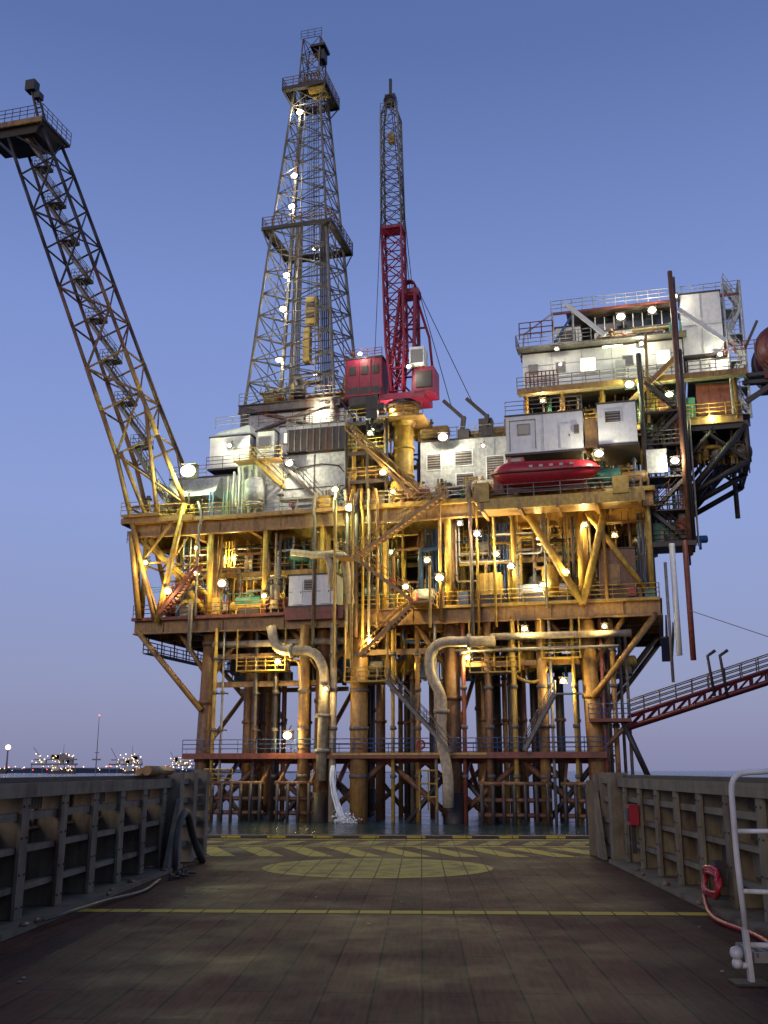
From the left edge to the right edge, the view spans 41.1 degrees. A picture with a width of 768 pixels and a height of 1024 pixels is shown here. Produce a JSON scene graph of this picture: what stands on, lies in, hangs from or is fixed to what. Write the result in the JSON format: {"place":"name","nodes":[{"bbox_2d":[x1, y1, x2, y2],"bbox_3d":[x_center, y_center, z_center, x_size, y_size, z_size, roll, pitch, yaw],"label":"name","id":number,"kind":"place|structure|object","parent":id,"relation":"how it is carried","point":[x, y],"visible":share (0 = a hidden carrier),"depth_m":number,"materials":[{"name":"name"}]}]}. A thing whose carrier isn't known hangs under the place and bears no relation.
{"place":"outdoors","nodes":[
{"label":"outdoors","id":0,"kind":"place"},
{"bbox_2d":[0,765,421,772],"bbox_3d":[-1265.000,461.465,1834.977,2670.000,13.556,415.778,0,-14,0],"label":"coastline","id":1,"kind":"structure","parent":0,"point":[80,770],"depth_m":1646.14,"materials":[{"name":"black"}]},
{"bbox_2d":[0,771,767,834],"bbox_3d":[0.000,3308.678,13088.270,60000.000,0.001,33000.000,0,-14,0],"label":"sea","id":2,"kind":"structure","parent":0,"point":[427,825],"depth_m":78.29,"materials":[{"name":"teal liquid"}]},
{"bbox_2d":[0,768,9,773],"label":"distant ship","id":3,"kind":"object","parent":2,"relation":"on","point":[4,771],"visible":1,"depth_m":1354.51,"materials":[{"name":"black"}]},
{"bbox_2d":[5,745,10,773],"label":"lighthouse","id":4,"kind":"object","parent":2,"relation":"in","point":[7,747],"visible":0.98,"depth_m":1429.61,"materials":[{"name":"beige"}]},
{"bbox_2d":[31,747,77,772],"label":"distant platform","id":5,"kind":"structure","parent":2,"relation":"on","point":[61,757],"depth_m":1457.12,"materials":[{"name":"beige metal"}]},
{"bbox_2d":[47,764,77,773],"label":"distant ship","id":6,"kind":"object","parent":2,"relation":"on","point":[55,768],"visible":1,"depth_m":1334.81,"materials":[{"name":"beige"}]},
{"bbox_2d":[92,715,100,772],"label":"beacon mast","id":7,"kind":"object","parent":2,"relation":"in","point":[96,752],"visible":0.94,"depth_m":1439.85,"materials":[{"name":"grey metal"}]},
{"bbox_2d":[109,748,142,772],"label":"distant platform","id":8,"kind":"structure","parent":2,"relation":"on","point":[127,761],"depth_m":1457.12,"materials":[{"name":"beige metal"}]},
{"bbox_2d":[122,766,134,773],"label":"distant ship","id":9,"kind":"object","parent":2,"relation":"on","point":[128,769],"visible":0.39,"depth_m":1373.58,"materials":[{"name":"beige"}]},
{"bbox_2d":[169,751,193,772],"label":"distant platform","id":10,"kind":"structure","parent":2,"relation":"on","point":[182,762],"depth_m":1514.74,"materials":[{"name":"beige metal"}]},
{"bbox_2d":[329,765,361,823],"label":"water discharge","id":11,"kind":"object","parent":2,"relation":"on","point":[343,818],"visible":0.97,"depth_m":80.79,"materials":[{"name":"white liquid"}]},
{"bbox_2d":[0,834,767,1023],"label":"ship deck","id":12,"kind":"structure","parent":2,"relation":"on","point":[403,929],"depth_m":10.26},
{"bbox_2d":[0,766,209,941],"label":"ship bulwark","id":13,"kind":"object","parent":12,"relation":"on","point":[70,844],"visible":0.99,"depth_m":14.24,"materials":[{"name":"grey metal"}]},
{"bbox_2d":[586,773,767,937],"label":"ship bulwark","id":14,"kind":"object","parent":12,"relation":"on","point":[683,832],"visible":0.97,"depth_m":15.08,"materials":[{"name":"grey metal"}]},
{"bbox_2d":[625,804,638,853],"bbox_3d":[4.346,5.540,17.898,0.180,0.820,0.300,0,-14,2],"label":"fire hose box","id":15,"kind":"object","parent":14,"relation":"attached to","point":[632,814],"visible":1,"depth_m":17.82,"materials":[{"name":"red metal"}]},
{"bbox_2d":[701,860,767,941],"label":"fire hose","id":16,"kind":"object","parent":12,"relation":"on","point":[716,870],"visible":0.98,"depth_m":12.68,"materials":[{"name":"red rubber"}]},
{"bbox_2d":[728,768,767,986],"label":"safety rail","id":17,"kind":"object","parent":12,"relation":"on","point":[758,951],"visible":1,"depth_m":8.55,"materials":[{"name":"grey metal"}]},
{"bbox_2d":[127,270,707,825],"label":"oil platform","id":18,"kind":"structure","parent":2,"relation":"in","point":[329,554],"depth_m":85.82,"materials":[{"name":"metal"}]},
{"bbox_2d":[0,78,197,622],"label":"flare boom","id":19,"kind":"object","parent":18,"relation":"attached to","point":[37,136],"visible":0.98,"depth_m":100.02,"materials":[{"name":"metal"}]},
{"bbox_2d":[244,27,361,420],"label":"drilling derrick","id":20,"kind":"object","parent":18,"relation":"on","point":[315,90],"visible":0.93,"depth_m":107.43,"materials":[{"name":"metal"}]},
{"bbox_2d":[259,424,528,447],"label":"windows glass","id":21,"kind":"structure","parent":18,"relation":"in","point":[522,429],"depth_m":94.73,"materials":[{"name":"grey glass"}]},
{"bbox_2d":[344,78,474,501],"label":"pedestal crane","id":22,"kind":"object","parent":18,"relation":"on","point":[370,383],"visible":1,"depth_m":91.83,"materials":[{"name":"red metal"}]},
{"bbox_2d":[293,424,571,604],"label":"doors white","id":23,"kind":"structure","parent":18,"relation":"in","point":[565,429],"depth_m":86.63,"materials":[{"name":"white metal"}]},
{"bbox_2d":[303,410,621,590],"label":"window frames white","id":24,"kind":"structure","parent":18,"relation":"in","point":[609,410],"depth_m":89.53,"materials":[{"name":"white metal"}]},
{"bbox_2d":[304,411,620,589],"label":"window","id":25,"kind":"structure","parent":18,"relation":"in","point":[610,411],"depth_m":89.64,"materials":[{"name":"grey glass"}]},
{"bbox_2d":[491,450,601,493],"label":"lifeboat","id":26,"kind":"object","parent":18,"relation":"on","point":[515,471],"visible":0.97,"depth_m":81.49,"materials":[{"name":"red plastic"}]},
{"bbox_2d":[515,273,764,565],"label":"accommodation block","id":27,"kind":"structure","parent":18,"relation":"on","point":[588,356],"depth_m":88.95,"materials":[{"name":"beige metal"}]},
{"bbox_2d":[560,330,575,341],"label":"railing","id":28,"kind":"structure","parent":27,"relation":"in","point":[574,330],"depth_m":91.72,"materials":[{"name":"metal"}]},
{"bbox_2d":[529,356,632,373],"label":"windows glass","id":29,"kind":"structure","parent":27,"relation":"in","point":[628,359],"depth_m":90.75,"materials":[{"name":"grey glass"}]},
{"bbox_2d":[559,330,670,372],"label":"window frames white","id":30,"kind":"structure","parent":27,"relation":"in","point":[570,330],"depth_m":90.08,"materials":[{"name":"white metal"}]},
{"bbox_2d":[615,358,711,379],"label":"door","id":31,"kind":"structure","parent":27,"relation":"in","point":[619,363],"depth_m":89.14,"materials":[{"name":"white metal"}]},
{"bbox_2d":[742,320,767,403],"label":"storage tank","id":32,"kind":"object","parent":27,"relation":"on","point":[759,361],"visible":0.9,"depth_m":85.80,"materials":[{"name":"red metal"}]},
{"bbox_2d":[588,610,767,774],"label":"gangway bridge","id":33,"kind":"structure","parent":18,"relation":"attached to","point":[628,724],"depth_m":77.48,"materials":[{"name":"metal"}]},
{"bbox_2d":[0,0,767,770],"label":"sky","id":34,"kind":"structure","parent":0,"point":[554,150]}
]}

